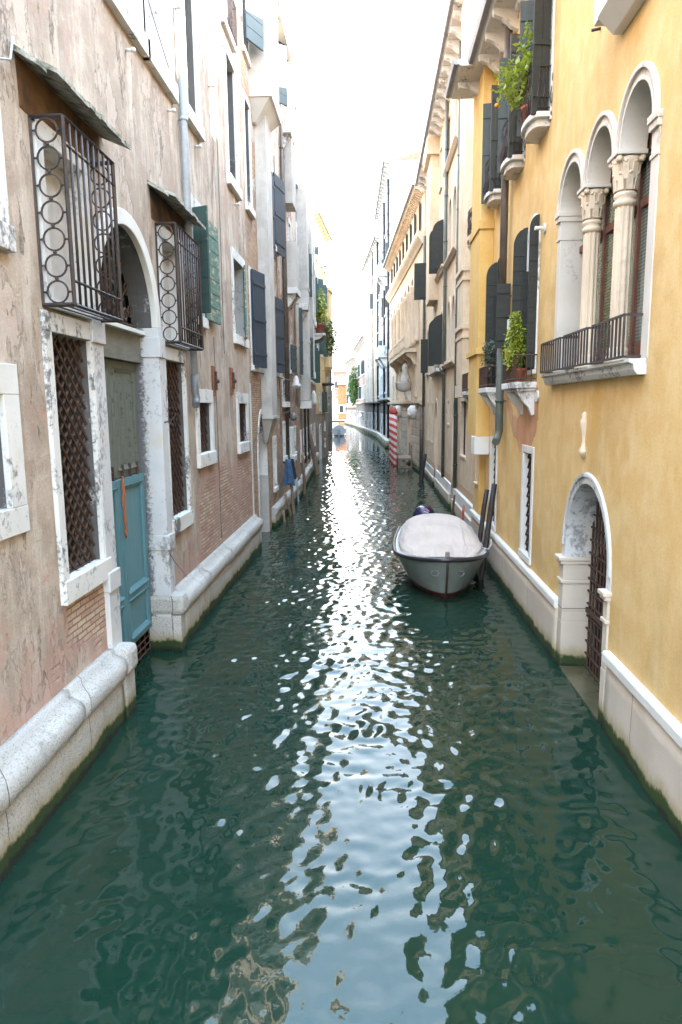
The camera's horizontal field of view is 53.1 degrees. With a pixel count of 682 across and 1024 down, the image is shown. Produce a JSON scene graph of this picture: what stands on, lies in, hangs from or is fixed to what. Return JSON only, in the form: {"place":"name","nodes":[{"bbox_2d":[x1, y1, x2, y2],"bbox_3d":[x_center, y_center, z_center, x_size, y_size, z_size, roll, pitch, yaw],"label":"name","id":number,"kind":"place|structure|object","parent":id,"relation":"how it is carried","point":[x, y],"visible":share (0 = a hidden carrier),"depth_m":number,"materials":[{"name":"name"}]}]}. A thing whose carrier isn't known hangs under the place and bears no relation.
{"place":"outdoors","nodes":[
{"label":"outdoors","id":0,"kind":"place"},
{"bbox_2d":[0,451,681,1023],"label":"water","id":1,"kind":"structure","parent":0,"point":[344,769],"depth_m":6.97,"materials":[{"name":"liquid"}]},
{"bbox_2d":[270,0,303,526],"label":"shuttered house","id":2,"kind":"structure","parent":1,"relation":"on","point":[284,443],"depth_m":27.51,"materials":[{"name":"paint"}]},
{"bbox_2d":[272,435,278,491],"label":"window","id":3,"kind":"structure","parent":2,"relation":"in","point":[274,443],"depth_m":25.57,"materials":[{"name":"white stone"}]},
{"bbox_2d":[271,168,285,258],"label":"window","id":4,"kind":"structure","parent":2,"relation":"in","point":[278,192],"depth_m":25.33,"materials":[{"name":"grey wood"}]},
{"bbox_2d":[275,296,284,376],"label":"window","id":5,"kind":"structure","parent":2,"relation":"in","point":[279,311],"depth_m":25.37,"materials":[{"name":"grey wood"}]},
{"bbox_2d":[278,27,286,106],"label":"window","id":6,"kind":"structure","parent":2,"relation":"in","point":[282,66],"depth_m":24.07,"materials":[{"name":"white stone"}]},
{"bbox_2d":[282,421,287,460],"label":"window","id":7,"kind":"structure","parent":2,"relation":"in","point":[285,456],"depth_m":28.24,"materials":[{"name":"white stone"}]},
{"bbox_2d":[282,377,289,406],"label":"window","id":8,"kind":"structure","parent":2,"relation":"in","point":[284,404],"depth_m":27.73,"materials":[{"name":"white stone"}]},
{"bbox_2d":[287,217,290,240],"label":"window","id":9,"kind":"structure","parent":2,"relation":"in","point":[288,221],"depth_m":29.64,"materials":[{"name":"white stone"}]},
{"bbox_2d":[289,344,296,374],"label":"window","id":10,"kind":"structure","parent":2,"relation":"in","point":[293,355],"depth_m":30.33,"materials":[{"name":"grey wood"}]},
{"bbox_2d":[294,308,303,375],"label":"window","id":11,"kind":"structure","parent":2,"relation":"in","point":[300,309],"depth_m":32.40,"materials":[{"name":"grey wood"}]},
{"bbox_2d":[290,484,294,513],"bbox_3d":[-1.966,-0.751,27.487,0.134,2.723,0.635,2,9,15],"label":"mooring post","id":12,"kind":"object","parent":1,"relation":"in","point":[292,499],"visible":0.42,"depth_m":27.52,"materials":[{"name":"brown wood"}]},
{"bbox_2d":[283,459,294,485],"bbox_3d":[-2.053,-1.551,26.904,0.461,1.040,0.537,0,9,3],"label":"cloth","id":13,"kind":"object","parent":12,"relation":"hanging from","point":[288,476],"visible":1,"depth_m":26.78,"materials":[{"name":"fabric"}]},
{"bbox_2d":[301,454,305,493],"bbox_3d":[-1.837,-1.643,33.871,0.179,2.546,0.950,0,9,3],"label":"mooring post","id":14,"kind":"object","parent":1,"relation":"in","point":[303,473],"visible":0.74,"depth_m":33.68,"materials":[{"name":"brown wood"}]},
{"bbox_2d":[292,46,319,485],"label":"mottled house","id":15,"kind":"structure","parent":1,"relation":"on","point":[306,231],"depth_m":34.81,"materials":[{"name":"paint"}]},
{"bbox_2d":[307,119,309,150],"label":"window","id":16,"kind":"structure","parent":15,"relation":"in","point":[308,124],"depth_m":38.40,"materials":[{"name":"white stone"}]},
{"bbox_2d":[309,254,311,296],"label":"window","id":17,"kind":"structure","parent":15,"relation":"in","point":[310,255],"depth_m":39.56,"materials":[{"name":"teal wood"}]},
{"bbox_2d":[310,337,313,376],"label":"window","id":18,"kind":"structure","parent":15,"relation":"in","point":[311,339],"depth_m":40.24,"materials":[{"name":"green wood"}]},
{"bbox_2d":[315,277,317,313],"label":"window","id":19,"kind":"structure","parent":15,"relation":"in","point":[316,289],"depth_m":46.83,"materials":[{"name":"green stone"}]},
{"bbox_2d":[314,225,318,254],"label":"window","id":20,"kind":"structure","parent":15,"relation":"in","point":[315,226],"depth_m":48.53,"materials":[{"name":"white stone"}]},
{"bbox_2d":[309,427,319,474],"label":"mooring post","id":21,"kind":"object","parent":1,"relation":"in","point":[315,461],"visible":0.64,"depth_m":43.02,"materials":[{"name":"brown wood"}]},
{"bbox_2d":[389,405,391,460],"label":"striped pole","id":22,"kind":"object","parent":1,"relation":"in","point":[390,433],"visible":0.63,"depth_m":52.87,"materials":[{"name":"red paint"}]},
{"bbox_2d":[390,406,393,463],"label":"striped pole","id":23,"kind":"object","parent":1,"relation":"in","point":[392,434],"visible":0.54,"depth_m":50.68,"materials":[{"name":"red paint"}]},
{"bbox_2d":[392,406,397,465],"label":"striped pole","id":24,"kind":"object","parent":1,"relation":"in","point":[394,412],"visible":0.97,"depth_m":48.70,"materials":[{"name":"red paint"}]},
{"bbox_2d":[397,443,412,467],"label":"landing stage","id":25,"kind":"object","parent":1,"relation":"in","point":[404,457],"visible":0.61,"depth_m":47.58,"materials":[{"name":"stone"}]},
{"bbox_2d":[419,454,426,479],"bbox_3d":[4.749,-2.297,39.947,0.608,2.241,0.246,-6,10,-29],"label":"mooring post","id":26,"kind":"object","parent":1,"relation":"in","point":[423,463],"visible":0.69,"depth_m":39.84,"materials":[{"name":"black wood"}]},
{"bbox_2d":[392,505,488,598],"bbox_3d":[2.505,1.062,17.689,2.380,1.767,5.757,0,9,3],"label":"motorboat","id":27,"kind":"object","parent":1,"relation":"on","point":[441,555],"visible":0.98,"depth_m":15.96,"materials":[{"name":"grey plastic"}]},
{"bbox_2d":[476,489,488,573],"bbox_3d":[3.542,0.853,17.549,0.550,2.880,0.138,-5,10,-26],"label":"mooring post","id":28,"kind":"object","parent":1,"relation":"in","point":[483,514],"visible":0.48,"depth_m":17.43,"materials":[{"name":"black wood"}]},
{"bbox_2d":[478,484,496,579],"bbox_3d":[3.599,0.837,16.994,0.644,3.083,0.154,-6,10,-32],"label":"mooring post","id":29,"kind":"object","parent":1,"relation":"in","point":[488,527],"visible":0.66,"depth_m":16.91,"materials":[{"name":"black wood"}]},
{"bbox_2d":[328,421,388,450],"bbox_3d":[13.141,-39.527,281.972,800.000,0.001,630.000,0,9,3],"label":"water","id":30,"kind":"structure","parent":0,"point":[354,439],"depth_m":83.41,"materials":[{"name":"liquid"}]},
{"bbox_2d":[0,0,262,882],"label":"plaster house","id":31,"kind":"structure","parent":30,"relation":"on","point":[124,342],"depth_m":9.24,"materials":[{"name":"paint"}]},
{"bbox_2d":[0,106,16,252],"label":"window","id":32,"kind":"structure","parent":31,"relation":"in","point":[7,232],"depth_m":6.67,"materials":[{"name":"white stone"}]},
{"bbox_2d":[0,363,29,540],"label":"window","id":33,"kind":"structure","parent":31,"relation":"in","point":[14,511],"depth_m":6.82,"materials":[{"name":"white stone"}]},
{"bbox_2d":[31,119,99,320],"bbox_3d":[-3.377,-3.372,8.133,0.370,2.000,1.380,0,9,3],"label":"window","id":34,"kind":"structure","parent":31,"relation":"in","point":[48,157],"depth_m":8.33,"materials":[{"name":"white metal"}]},
{"bbox_2d":[39,310,111,605],"bbox_3d":[-3.420,-0.665,8.434,0.480,3.360,1.410,0,9,3],"label":"window","id":35,"kind":"structure","parent":31,"relation":"in","point":[83,565],"depth_m":8.57,"materials":[{"name":"white stone"}]},
{"bbox_2d":[104,358,114,474],"bbox_3d":[-3.543,-1.325,9.887,0.074,1.832,1.160,0,9,3],"label":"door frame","id":36,"kind":"structure","parent":31,"relation":"in","point":[105,360],"depth_m":10.37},
{"bbox_2d":[112,480,127,641],"bbox_3d":[-3.496,0.948,10.239,0.128,2.752,1.160,0,9,3],"label":"teal door","id":37,"kind":"structure","parent":31,"relation":"in","point":[115,484],"depth_m":10.65,"materials":[{"name":"paint"}]},
{"bbox_2d":[121,476,127,537],"bbox_3d":[-3.400,-0.070,10.724,0.054,0.987,0.146,0,9,3],"label":"rope","id":38,"kind":"object","parent":31,"relation":"hanging from","point":[124,508],"visible":1,"depth_m":10.71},
{"bbox_2d":[108,359,140,478],"bbox_3d":[-3.515,-1.506,11.053,0.128,1.832,1.160,0,9,3],"label":"upper door","id":39,"kind":"structure","parent":31,"relation":"in","point":[122,378],"depth_m":11.03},
{"bbox_2d":[105,0,150,60],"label":"window","id":40,"kind":"structure","parent":31,"relation":"in","point":[129,13],"depth_m":10.29,"materials":[{"name":"white stone"}]},
{"bbox_2d":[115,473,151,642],"bbox_3d":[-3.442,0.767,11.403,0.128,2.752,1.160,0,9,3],"label":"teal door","id":41,"kind":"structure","parent":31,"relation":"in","point":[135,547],"depth_m":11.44,"materials":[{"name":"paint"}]},
{"bbox_2d":[143,0,178,103],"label":"window","id":42,"kind":"structure","parent":31,"relation":"in","point":[161,9],"depth_m":12.07,"materials":[{"name":"white stone"}]},
{"bbox_2d":[157,225,188,349],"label":"window","id":43,"kind":"structure","parent":31,"relation":"in","point":[168,300],"depth_m":12.82,"materials":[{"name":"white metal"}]},
{"bbox_2d":[164,346,193,534],"bbox_3d":[-3.200,-1.321,12.709,0.440,3.340,1.410,0,9,3],"label":"window","id":44,"kind":"structure","parent":31,"relation":"in","point":[182,512],"depth_m":13.06,"materials":[{"name":"white stone"}]},
{"bbox_2d":[182,0,204,141],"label":"window","id":45,"kind":"structure","parent":31,"relation":"in","point":[190,26],"depth_m":14.01,"materials":[{"name":"white stone"}]},
{"bbox_2d":[190,193,220,329],"bbox_3d":[-2.915,-5.235,14.664,0.632,2.550,1.990,0,9,3],"label":"window","id":46,"kind":"structure","parent":31,"relation":"in","point":[207,239],"depth_m":13.87,"materials":[{"name":"green wood"}]},
{"bbox_2d":[195,389,217,467],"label":"window","id":47,"kind":"structure","parent":31,"relation":"in","point":[204,415],"depth_m":15.02,"materials":[{"name":"white stone"}]},
{"bbox_2d":[220,0,236,52],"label":"window","id":48,"kind":"structure","parent":31,"relation":"in","point":[228,8],"depth_m":17.27,"materials":[{"name":"white stone"}]},
{"bbox_2d":[222,34,242,200],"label":"window","id":49,"kind":"structure","parent":31,"relation":"in","point":[229,65],"depth_m":17.98,"materials":[{"name":"white stone"}]},
{"bbox_2d":[230,246,249,348],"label":"window","id":50,"kind":"structure","parent":31,"relation":"in","point":[238,268],"depth_m":19.06,"materials":[{"name":"white stone"}]},
{"bbox_2d":[236,393,250,453],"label":"window","id":51,"kind":"structure","parent":31,"relation":"in","point":[242,400],"depth_m":19.32,"materials":[{"name":"white stone"}]},
{"bbox_2d":[328,373,331,433],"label":"house","id":52,"kind":"structure","parent":30,"relation":"on","point":[330,409],"depth_m":111.48,"materials":[{"name":"grey paint"}]},
{"bbox_2d":[332,390,338,419],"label":"building wall","id":53,"kind":"structure","parent":30,"relation":"on","point":[335,415],"depth_m":204.06,"materials":[{"name":"beige paint"}]},
{"bbox_2d":[331,425,345,435],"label":"covered dinghy","id":54,"kind":"object","parent":30,"relation":"on","point":[338,430],"visible":0.86,"depth_m":99.17,"materials":[{"name":"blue fabric"}]},
{"bbox_2d":[333,366,345,389],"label":"back tower","id":55,"kind":"structure","parent":30,"relation":"on","point":[339,371],"depth_m":218.41,"materials":[{"name":"paint"}]},
{"bbox_2d":[337,378,345,419],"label":"orange house","id":56,"kind":"structure","parent":30,"relation":"on","point":[341,383],"depth_m":202.63,"materials":[{"name":"paint"}]},
{"bbox_2d":[343,357,355,426],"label":"pink house","id":57,"kind":"structure","parent":30,"relation":"on","point":[350,408],"depth_m":154.03,"materials":[{"name":"paint"}]},
{"bbox_2d":[352,335,366,431],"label":"ivy house","id":58,"kind":"structure","parent":30,"relation":"on","point":[361,405],"depth_m":123.50,"materials":[{"name":"paint"}]},
{"bbox_2d":[346,365,358,405],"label":"ivy","id":59,"kind":"object","parent":58,"relation":"attached to","point":[352,389],"visible":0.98,"depth_m":131.38,"materials":[{"name":"green plant"}]},
{"bbox_2d":[361,235,379,437],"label":"pilastered house","id":60,"kind":"structure","parent":30,"relation":"on","point":[371,329],"depth_m":97.10,"materials":[{"name":"paint"}]},
{"bbox_2d":[374,151,419,447],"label":"white palace","id":61,"kind":"structure","parent":30,"relation":"on","point":[397,177],"depth_m":69.69,"materials":[{"name":"paint"}]},
{"bbox_2d":[382,183,426,471],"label":"palace","id":62,"kind":"structure","parent":30,"relation":"in","point":[404,253],"depth_m":49.96,"materials":[{"name":"paint"}]},
{"bbox_2d":[392,306,395,344],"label":"arched window","id":63,"kind":"structure","parent":62,"relation":"in","point":[394,313],"depth_m":61.52,"materials":[{"name":"beige stone"}]},
{"bbox_2d":[396,300,399,341],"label":"arched window","id":64,"kind":"structure","parent":62,"relation":"in","point":[398,306],"depth_m":57.93,"materials":[{"name":"beige stone"}]},
{"bbox_2d":[399,293,403,337],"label":"arched window","id":65,"kind":"structure","parent":62,"relation":"in","point":[401,303],"depth_m":54.57,"materials":[{"name":"beige stone"}]},
{"bbox_2d":[403,288,406,332],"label":"arched window","id":66,"kind":"structure","parent":62,"relation":"in","point":[404,298],"depth_m":52.01,"materials":[{"name":"beige stone"}]},
{"bbox_2d":[406,282,410,347],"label":"arched window","id":67,"kind":"structure","parent":62,"relation":"in","point":[408,295],"depth_m":49.73,"materials":[{"name":"beige stone"}]},
{"bbox_2d":[410,276,414,346],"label":"arched window","id":68,"kind":"structure","parent":62,"relation":"in","point":[412,280],"depth_m":47.42,"materials":[{"name":"beige stone"}]},
{"bbox_2d":[413,300,418,343],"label":"arched window","id":69,"kind":"structure","parent":62,"relation":"in","point":[416,302],"depth_m":45.11,"materials":[{"name":"beige stone"}]},
{"bbox_2d":[418,201,420,230],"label":"window","id":70,"kind":"structure","parent":62,"relation":"in","point":[419,207],"depth_m":43.49,"materials":[{"name":"beige stone"}]},
{"bbox_2d":[286,0,448,389],"label":"sky","id":71,"kind":"structure","parent":0,"point":[368,67],"materials":[{"name":"white"}]},
{"bbox_2d":[445,0,681,842],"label":"yellow house","id":72,"kind":"structure","parent":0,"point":[575,239],"depth_m":10.05,"materials":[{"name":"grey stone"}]},
{"bbox_2d":[473,455,477,484],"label":"arched window","id":73,"kind":"structure","parent":72,"relation":"in","point":[475,482],"depth_m":20.60,"materials":[{"name":"beige stone"}]},
{"bbox_2d":[479,339,495,386],"bbox_3d":[3.616,-3.625,16.630,0.461,1.150,0.877,0,9,3],"label":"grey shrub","id":74,"kind":"object","parent":72,"relation":"on","point":[489,354],"visible":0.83,"depth_m":16.55,"materials":[{"name":"green plant"}]},
{"bbox_2d":[481,85,500,203],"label":"window","id":75,"kind":"structure","parent":72,"relation":"in","point":[489,139],"depth_m":15.99,"materials":[{"name":"black wood"}]},
{"bbox_2d":[484,259,498,374],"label":"arched window","id":76,"kind":"structure","parent":72,"relation":"in","point":[492,278],"depth_m":16.88,"materials":[{"name":"black wood"}]},
{"bbox_2d":[489,436,497,531],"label":"window","id":77,"kind":"structure","parent":72,"relation":"in","point":[493,462],"depth_m":17.85,"materials":[{"name":"white stone"}]},
{"bbox_2d":[497,33,525,173],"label":"window","id":78,"kind":"structure","parent":72,"relation":"in","point":[504,113],"depth_m":13.84,"materials":[{"name":"black wood"}]},
{"bbox_2d":[499,311,526,381],"bbox_3d":[3.382,-3.221,13.309,0.615,1.355,0.797,0,9,3],"label":"lime shrub","id":79,"kind":"object","parent":72,"relation":"on","point":[517,323],"visible":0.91,"depth_m":13.28,"materials":[{"name":"green plant"}]},
{"bbox_2d":[490,20,550,123],"bbox_3d":[3.207,-7.913,12.465,0.817,1.751,1.660,-2,9,-8],"label":"potted plant","id":80,"kind":"object","parent":72,"relation":"on","point":[509,90],"visible":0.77,"depth_m":12.29,"materials":[{"name":"green plant"}]},
{"bbox_2d":[511,213,540,375],"bbox_3d":[3.693,-4.187,13.238,0.540,3.000,1.080,0,9,3],"label":"arched window","id":81,"kind":"structure","parent":72,"relation":"in","point":[526,250],"depth_m":12.94,"materials":[{"name":"black wood"}]},
{"bbox_2d":[518,444,534,564],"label":"window","id":82,"kind":"structure","parent":72,"relation":"in","point":[528,452],"depth_m":14.01,"materials":[{"name":"white stone"}]},
{"bbox_2d":[517,0,555,136],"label":"window","id":83,"kind":"structure","parent":72,"relation":"in","point":[542,12],"depth_m":11.71,"materials":[{"name":"black wood"}]},
{"bbox_2d":[557,149,611,359],"bbox_3d":[3.769,-3.871,10.741,0.455,3.380,1.409,0,9,3],"label":"arched window","id":84,"kind":"structure","parent":72,"relation":"in","point":[572,173],"depth_m":10.41,"materials":[{"name":"stone"}]},
{"bbox_2d":[582,110,649,358],"bbox_3d":[3.707,-3.662,9.399,0.455,3.380,1.330,0,9,3],"label":"arched window","id":85,"kind":"structure","parent":72,"relation":"in","point":[600,148],"depth_m":9.20,"materials":[{"name":"stone"}]},
{"bbox_2d":[614,61,660,354],"bbox_3d":[3.647,-3.463,8.116,0.455,3.380,1.290,0,9,3],"label":"arched window","id":86,"kind":"structure","parent":72,"relation":"in","point":[642,95],"depth_m":8.34,"materials":[{"name":"stone"}]},
{"label":"ground","id":87,"kind":"structure","parent":0,"visible":0},
{"bbox_2d":[239,0,281,541],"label":"brick house","id":88,"kind":"structure","parent":87,"relation":"on","point":[261,108],"depth_m":21.12,"materials":[{"name":"white stone"}]},
{"bbox_2d":[242,88,255,219],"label":"window","id":89,"kind":"structure","parent":88,"relation":"in","point":[245,103],"depth_m":20.22,"materials":[{"name":"white stone"}]},
{"bbox_2d":[241,0,262,67],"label":"window","id":90,"kind":"structure","parent":88,"relation":"in","point":[251,10],"depth_m":19.55,"materials":[{"name":"blue wood"}]},
{"bbox_2d":[248,266,266,371],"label":"window","id":91,"kind":"structure","parent":88,"relation":"in","point":[257,287],"depth_m":20.76,"materials":[{"name":"black wood"}]},
{"bbox_2d":[314,211,334,459],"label":"yellow corner house","id":92,"kind":"structure","parent":87,"relation":"on","point":[326,360],"depth_m":56.27,"materials":[{"name":"paint"}]},
{"bbox_2d":[315,235,322,261],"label":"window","id":93,"kind":"structure","parent":92,"relation":"in","point":[320,240],"depth_m":53.33,"materials":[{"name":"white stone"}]},
{"bbox_2d":[315,288,328,331],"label":"balcony shrub","id":94,"kind":"object","parent":92,"relation":"on","point":[321,305],"visible":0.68,"depth_m":48.64,"materials":[{"name":"green plant"}]},
{"bbox_2d":[320,243,326,267],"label":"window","id":95,"kind":"structure","parent":92,"relation":"in","point":[323,263],"depth_m":56.01,"materials":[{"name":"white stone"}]},
{"bbox_2d":[322,389,327,412],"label":"window","id":96,"kind":"structure","parent":92,"relation":"in","point":[324,394],"depth_m":57.30,"materials":[{"name":"green wood"}]},
{"bbox_2d":[322,319,338,356],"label":"balcony vine","id":97,"kind":"object","parent":92,"relation":"on","point":[331,338],"visible":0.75,"depth_m":50.72,"materials":[{"name":"plant"}]},
{"bbox_2d":[414,0,482,525],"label":"cream house","id":98,"kind":"structure","parent":87,"relation":"on","point":[444,177],"depth_m":29.13,"materials":[{"name":"paint"}]},
{"bbox_2d":[414,263,425,299],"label":"window","id":99,"kind":"structure","parent":98,"relation":"in","point":[417,266],"depth_m":40.49,"materials":[{"name":"black wood"}]},
{"bbox_2d":[421,265,425,302],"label":"arched window","id":100,"kind":"structure","parent":98,"relation":"in","point":[423,267],"depth_m":39.85,"materials":[{"name":"black wood"}]},
{"bbox_2d":[421,328,428,375],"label":"arched window","id":101,"kind":"structure","parent":98,"relation":"in","point":[424,342],"depth_m":40.48,"materials":[{"name":"black wood"}]},
{"bbox_2d":[431,401,432,443],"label":"window","id":102,"kind":"structure","parent":98,"relation":"in","point":[431,401],"depth_m":38.46,"materials":[{"name":"beige stone"}]},
{"bbox_2d":[428,307,442,366],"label":"arched window","id":103,"kind":"structure","parent":98,"relation":"in","point":[435,333],"depth_m":32.17,"materials":[{"name":"black wood"}]},
{"bbox_2d":[429,213,443,276],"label":"arched window","id":104,"kind":"structure","parent":98,"relation":"in","point":[436,238],"depth_m":31.52,"materials":[{"name":"black wood"}]},
{"bbox_2d":[438,141,442,193],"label":"window","id":105,"kind":"structure","parent":98,"relation":"in","point":[441,149],"depth_m":33.00,"materials":[{"name":"beige stone"}]},
{"bbox_2d":[444,296,450,363],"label":"arched window","id":106,"kind":"structure","parent":98,"relation":"in","point":[448,347],"depth_m":30.14,"materials":[{"name":"beige stone"}]},
{"bbox_2d":[447,399,449,425],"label":"window","id":107,"kind":"structure","parent":98,"relation":"in","point":[448,400],"depth_m":30.15,"materials":[{"name":"beige stone"}]},
{"bbox_2d":[448,108,451,153],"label":"window","id":108,"kind":"structure","parent":98,"relation":"in","point":[449,140],"depth_m":28.96,"materials":[{"name":"beige stone"}]},
{"bbox_2d":[448,193,452,253],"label":"arched window","id":109,"kind":"structure","parent":98,"relation":"in","point":[450,210],"depth_m":29.45,"materials":[{"name":"beige stone"}]},
{"bbox_2d":[448,290,454,360],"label":"arched window","id":110,"kind":"structure","parent":98,"relation":"in","point":[452,356],"depth_m":28.50,"materials":[{"name":"beige stone"}]},
{"bbox_2d":[452,180,456,245],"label":"arched window","id":111,"kind":"structure","parent":98,"relation":"in","point":[454,213],"depth_m":27.86,"materials":[{"name":"beige stone"}]},
{"bbox_2d":[454,99,457,133],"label":"window","id":112,"kind":"structure","parent":98,"relation":"in","point":[456,100],"depth_m":27.05,"materials":[{"name":"beige stone"}]},
{"bbox_2d":[459,398,466,459],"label":"window","id":113,"kind":"structure","parent":98,"relation":"in","point":[463,405],"depth_m":25.64,"materials":[{"name":"beige stone"}]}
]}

